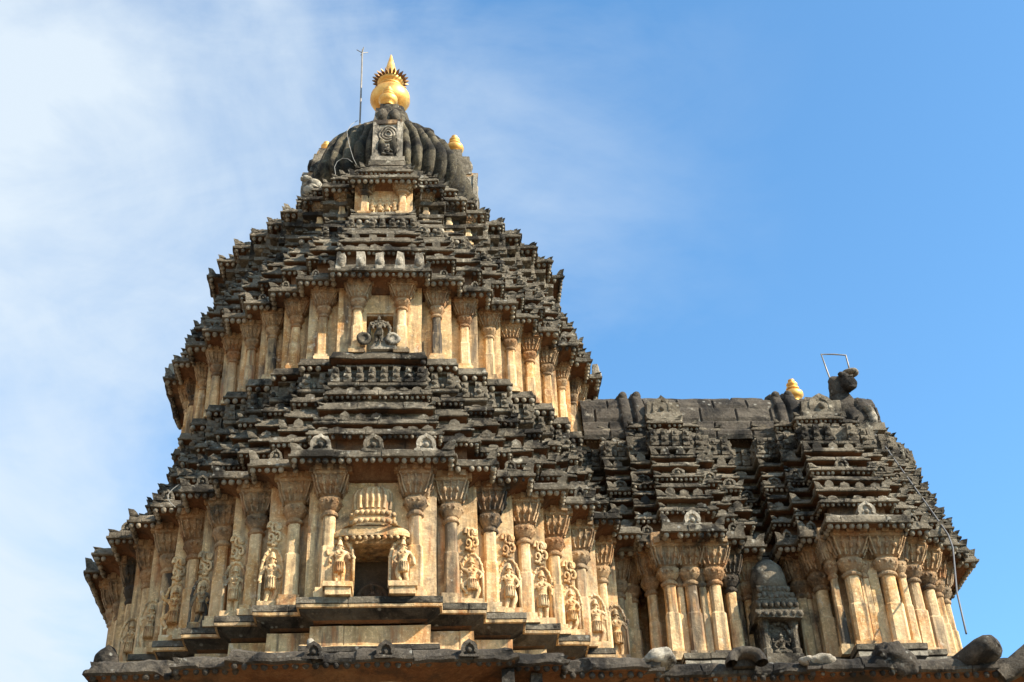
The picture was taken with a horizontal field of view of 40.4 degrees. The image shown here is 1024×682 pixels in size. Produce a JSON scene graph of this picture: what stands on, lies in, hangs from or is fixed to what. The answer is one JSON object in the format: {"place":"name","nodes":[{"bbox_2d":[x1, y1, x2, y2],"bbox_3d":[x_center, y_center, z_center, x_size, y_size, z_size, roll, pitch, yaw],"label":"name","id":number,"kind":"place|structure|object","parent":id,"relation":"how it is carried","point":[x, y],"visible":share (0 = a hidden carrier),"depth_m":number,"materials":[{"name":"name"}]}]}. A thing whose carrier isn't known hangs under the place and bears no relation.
{"place":"outdoors","nodes":[
{"label":"outdoors","id":0,"kind":"place"},
{"bbox_2d":[0,0,1023,681],"label":"sky","id":1,"kind":"structure","parent":0,"point":[729,196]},
{"bbox_3d":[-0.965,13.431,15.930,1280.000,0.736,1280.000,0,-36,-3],"label":"ground","id":2,"kind":"structure","parent":0,"visible":0},
{"bbox_2d":[82,639,1023,681],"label":"temple hall","id":3,"kind":"structure","parent":2,"relation":"on","point":[387,661],"depth_m":18.85,"materials":[{"name":"black stone"}]},
{"bbox_2d":[93,645,118,661],"bbox_3d":[-6.153,5.012,21.238,0.396,0.709,0.503,-23,-41,26],"label":"rounded stone","id":4,"kind":"object","parent":3,"relation":"on","point":[108,653],"visible":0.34,"depth_m":21.17,"materials":[{"name":"grey stone"}]},
{"bbox_2d":[83,104,644,662],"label":"temple tower","id":5,"kind":"structure","parent":3,"relation":"on","point":[381,380],"depth_m":23.68,"materials":[{"name":"beige stone"}]},
{"bbox_2d":[300,175,321,195],"bbox_3d":[-4.271,-3.280,29.615,0.469,0.456,0.289,0,-36,-3],"label":"lion carving","id":6,"kind":"object","parent":5,"relation":"on","point":[308,181],"visible":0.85,"depth_m":29.54,"materials":[{"name":"stone"}]},
{"bbox_2d":[317,141,328,153],"bbox_3d":[-4.353,-4.420,32.566,0.430,0.642,0.430,0,-36,-3],"label":"gold finial","id":7,"kind":"object","parent":5,"relation":"on","point":[324,144],"visible":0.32,"depth_m":32.56,"materials":[{"name":"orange metal"}]},
{"bbox_2d":[357,47,367,123],"bbox_3d":[-3.659,-6.009,33.657,0.219,3.056,0.219,-17,-38,19],"label":"lightning rod","id":8,"kind":"object","parent":5,"relation":"on","point":[362,52],"visible":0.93,"depth_m":33.79,"materials":[{"name":"grey metal"}]},
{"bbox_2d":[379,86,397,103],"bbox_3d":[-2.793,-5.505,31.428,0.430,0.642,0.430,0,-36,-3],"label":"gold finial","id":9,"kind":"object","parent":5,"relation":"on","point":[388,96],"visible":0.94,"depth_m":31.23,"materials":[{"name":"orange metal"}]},
{"bbox_2d":[370,55,409,110],"bbox_3d":[-2.957,-6.237,33.864,0.954,2.112,0.954,0,-36,-3],"label":"gold finial","id":10,"kind":"object","parent":5,"relation":"on","point":[394,79],"visible":0.66,"depth_m":33.48,"materials":[{"name":"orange metal"}]},
{"bbox_2d":[448,135,463,152],"bbox_3d":[-1.352,-4.598,32.777,0.430,0.642,0.430,0,-36,-3],"label":"gold finial","id":11,"kind":"object","parent":5,"relation":"on","point":[454,142],"visible":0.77,"depth_m":32.59,"materials":[{"name":"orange metal"}]},
{"bbox_2d":[642,647,675,670],"bbox_3d":[2.044,4.455,19.493,0.435,0.325,0.522,19,-41,-27],"label":"rounded stone","id":12,"kind":"object","parent":3,"relation":"on","point":[665,657],"visible":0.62,"depth_m":19.35,"materials":[{"name":"grey stone"}]},
{"bbox_2d":[725,646,768,669],"bbox_3d":[3.264,4.425,19.465,0.612,0.326,0.485,0,-36,-3],"label":"arched stone","id":13,"kind":"object","parent":3,"relation":"on","point":[745,658],"visible":1,"depth_m":19.41,"materials":[{"name":"grey stone"}]},
{"bbox_2d":[580,390,978,664],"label":"stepped vestibule tower","id":14,"kind":"structure","parent":3,"relation":"on","point":[786,526],"depth_m":24.61,"materials":[{"name":"stone"}]},
{"bbox_2d":[786,379,803,399],"bbox_3d":[5.840,1.046,28.941,0.405,0.604,0.405,0,-36,-3],"label":"gold finial","id":15,"kind":"object","parent":14,"relation":"on","point":[793,388],"visible":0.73,"depth_m":28.79,"materials":[{"name":"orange metal"}]},
{"bbox_2d":[828,368,885,434],"bbox_3d":[6.820,1.343,27.968,0.931,1.668,0.858,0,-36,-3],"label":"stone lion","id":16,"kind":"object","parent":14,"relation":"on","point":[842,385],"visible":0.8,"depth_m":27.85},
{"bbox_2d":[820,354,849,377],"bbox_3d":[6.644,0.597,28.445,0.553,0.852,0.063,0,-36,-3],"label":"bent pipe","id":17,"kind":"object","parent":16,"relation":"attached to","point":[833,354],"visible":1,"depth_m":28.60,"materials":[{"name":"grey metal"}]},
{"bbox_2d":[858,420,966,634],"bbox_3d":[7.093,2.839,23.746,0.886,6.564,4.628,-5,-36,4],"label":"dark cable","id":18,"kind":"object","parent":14,"relation":"hanging from","point":[961,612],"visible":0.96,"depth_m":23.64,"materials":[{"name":"grey metal"}]},
{"bbox_2d":[798,653,835,666],"bbox_3d":[4.301,4.499,19.567,0.536,0.218,0.312,0,-36,-3],"label":"rounded stone","id":19,"kind":"object","parent":3,"relation":"on","point":[821,658],"visible":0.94,"depth_m":19.48,"materials":[{"name":"grey stone"}]},
{"bbox_2d":[870,641,918,677],"bbox_3d":[5.338,4.516,19.645,0.773,0.526,0.409,0,-36,-3],"label":"rounded stone","id":20,"kind":"object","parent":3,"relation":"on","point":[894,652],"visible":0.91,"depth_m":19.52,"materials":[{"name":"grey stone"}]},
{"bbox_2d":[951,635,1002,665],"bbox_3d":[6.541,4.548,19.913,0.465,0.479,0.979,28,-46,-35],"label":"rounded stone","id":21,"kind":"object","parent":3,"relation":"on","point":[982,649],"visible":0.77,"depth_m":19.66,"materials":[{"name":"black stone"}]},
{"bbox_2d":[996,644,1023,681],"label":"corner stone","id":22,"kind":"object","parent":3,"relation":"on","point":[1011,669],"visible":0.98,"depth_m":19.64,"materials":[{"name":"grey stone"}]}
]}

